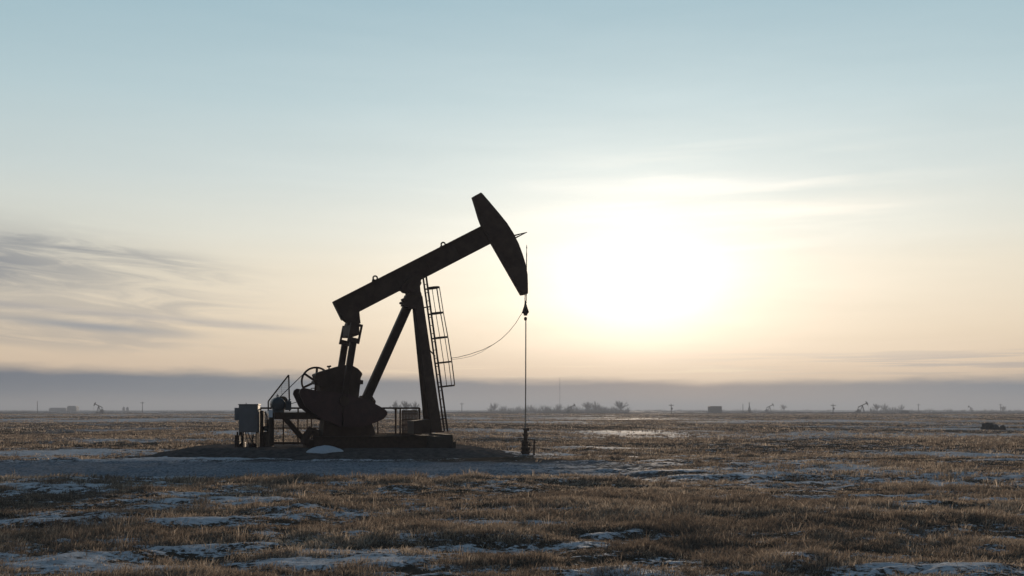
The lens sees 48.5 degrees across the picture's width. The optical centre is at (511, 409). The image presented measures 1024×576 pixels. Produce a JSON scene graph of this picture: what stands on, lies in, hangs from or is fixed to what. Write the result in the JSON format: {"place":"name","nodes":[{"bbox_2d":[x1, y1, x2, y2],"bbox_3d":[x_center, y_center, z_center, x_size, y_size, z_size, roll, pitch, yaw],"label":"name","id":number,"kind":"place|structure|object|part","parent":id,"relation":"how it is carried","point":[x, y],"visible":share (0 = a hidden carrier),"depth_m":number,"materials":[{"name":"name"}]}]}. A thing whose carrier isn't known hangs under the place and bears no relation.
{"place":"outdoors","nodes":[
{"label":"outdoors","id":0,"kind":"place"},
{"bbox_2d":[0,410,1023,575],"bbox_3d":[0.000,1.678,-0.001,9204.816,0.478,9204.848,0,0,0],"label":"ground","id":1,"kind":"structure","parent":0,"point":[220,467],"depth_m":26.89,"materials":[{"name":"soil"}]},
{"bbox_2d":[49,408,66,410],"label":"long shed","id":2,"kind":"structure","parent":1,"relation":"on","point":[58,409],"depth_m":1050.00,"materials":[{"name":"grey"}]},
{"bbox_2d":[67,406,78,411],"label":"farm building","id":3,"kind":"structure","parent":1,"relation":"on","point":[75,408],"depth_m":1000.00,"materials":[{"name":"grey"}]},
{"bbox_2d":[93,402,104,412],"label":"distant pumpjack","id":4,"kind":"object","parent":1,"relation":"on","point":[102,411],"visible":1,"depth_m":619.79},
{"bbox_2d":[143,443,518,459],"bbox_3d":[-6.200,1.604,41.550,18.800,0.639,15.900,0,0,0],"label":"gravel pad","id":5,"kind":"object","parent":1,"relation":"on","point":[293,451],"visible":0.43,"depth_m":37.69,"materials":[{"name":"grey gravel"}]},
{"bbox_2d":[234,403,260,447],"bbox_3d":[-9.253,0.570,39.780,0.855,1.612,0.480,0,0,0],"label":"control cabinet","id":6,"kind":"object","parent":5,"relation":"on","point":[246,415],"visible":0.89,"depth_m":39.58,"materials":[{"name":"grey metal"}]},
{"bbox_3d":[-9.177,0.314,39.569,0.603,0.880,0.059,0,0,0],"label":"door","id":7,"kind":"part","parent":6,"relation":"part of","materials":[{"name":"grey metal"}]},
{"bbox_2d":[260,411,268,446],"bbox_3d":[-8.690,0.722,39.900,0.288,1.368,0.140,0,0,0],"label":"rusty post","id":8,"kind":"object","parent":5,"relation":"on","point":[263,428],"visible":0.85,"depth_m":39.83,"materials":[{"name":"metal"}]},
{"bbox_2d":[264,419,269,446],"bbox_3d":[-8.604,0.846,40.100,0.370,1.015,0.280,0,0,0],"label":"switch box","id":9,"kind":"object","parent":5,"relation":"on","point":[266,438],"visible":0.34,"depth_m":39.96,"materials":[{"name":"brown metal"}]},
{"bbox_2d":[306,445,342,453],"bbox_3d":[-6.113,1.304,37.077,1.253,0.278,0.832,0,0,0],"label":"snow heap","id":10,"kind":"object","parent":5,"relation":"on","point":[323,449],"visible":1,"depth_m":36.90,"materials":[{"name":"white snow"}]},
{"bbox_2d":[260,407,420,444],"bbox_3d":[-6.151,0.608,41.218,5.876,1.390,0.090,0,0,-18],"label":"guard railing","id":11,"kind":"object","parent":5,"relation":"on","point":[418,413],"visible":0.56,"depth_m":41.80,"materials":[{"name":"metal"}]},
{"bbox_2d":[268,193,528,448],"bbox_3d":[-3.857,-3.024,39.998,9.355,9.489,2.502,0,0,-18],"label":"pumpjack","id":12,"kind":"object","parent":5,"relation":"on","point":[339,408],"visible":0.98,"depth_m":39.69,"materials":[{"name":"metal"}]},
{"bbox_2d":[399,401,410,409],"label":"bare tree","id":13,"kind":"object","parent":1,"relation":"on","point":[406,405],"visible":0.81,"depth_m":649.22,"materials":[{"name":"grey plant"}]},
{"bbox_2d":[489,402,498,409],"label":"bare tree","id":14,"kind":"object","parent":1,"relation":"on","point":[493,406],"visible":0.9,"depth_m":874.39,"materials":[{"name":"grey plant"}]},
{"bbox_2d":[1,404,1021,412],"bbox_3d":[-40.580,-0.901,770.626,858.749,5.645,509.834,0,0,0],"label":"scrub belt","id":15,"kind":"object","parent":1,"relation":"on","point":[577,408],"visible":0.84,"depth_m":761.61,"materials":[{"name":"grey plant"}]},
{"bbox_2d":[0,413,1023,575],"bbox_3d":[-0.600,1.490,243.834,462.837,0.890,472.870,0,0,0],"label":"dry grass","id":16,"kind":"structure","parent":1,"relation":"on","point":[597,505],"depth_m":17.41,"materials":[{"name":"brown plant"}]},
{"bbox_2d":[518,428,534,454],"bbox_3d":[0.528,1.376,41.393,0.589,1.433,0.353,0,0,-23],"label":"wellhead","id":17,"kind":"object","parent":1,"relation":"on","point":[525,448],"visible":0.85,"depth_m":41.31,"materials":[{"name":"metal"}]},
{"bbox_2d":[566,404,575,412],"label":"distant pumpjack","id":18,"kind":"object","parent":1,"relation":"on","point":[567,411],"visible":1,"depth_m":599.53},
{"bbox_2d":[582,402,592,409],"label":"bare tree","id":19,"kind":"object","parent":1,"relation":"on","point":[586,406],"visible":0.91,"depth_m":824.73,"materials":[{"name":"grey plant"}]},
{"bbox_2d":[614,400,628,409],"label":"bare tree","id":20,"kind":"object","parent":1,"relation":"on","point":[618,405],"visible":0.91,"depth_m":799.89,"materials":[{"name":"grey plant"}]},
{"bbox_2d":[708,406,721,412],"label":"barn","id":21,"kind":"structure","parent":1,"relation":"on","point":[714,409],"depth_m":640.00,"materials":[{"name":"grey"}]},
{"bbox_2d":[855,401,867,412],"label":"distant pumpjack","id":22,"kind":"object","parent":1,"relation":"on","point":[858,411],"visible":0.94,"depth_m":559.63},
{"bbox_2d":[872,403,881,410],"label":"bare tree","id":23,"kind":"object","parent":1,"relation":"on","point":[876,407],"visible":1,"depth_m":875.08,"materials":[{"name":"grey plant"}]},
{"bbox_2d":[982,422,993,429],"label":"boulder","id":24,"kind":"object","parent":1,"relation":"on","point":[987,426],"visible":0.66,"depth_m":99.70,"materials":[{"name":"grey stone"}]},
{"bbox_2d":[0,0,1023,409],"label":"sky","id":25,"kind":"structure","parent":0,"point":[728,204],"materials":[{"name":"blue"}]},
{"bbox_2d":[559,379,559,409],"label":"radio mast","id":26,"kind":"object","parent":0,"point":[559,394],"visible":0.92,"depth_m":800.22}
]}

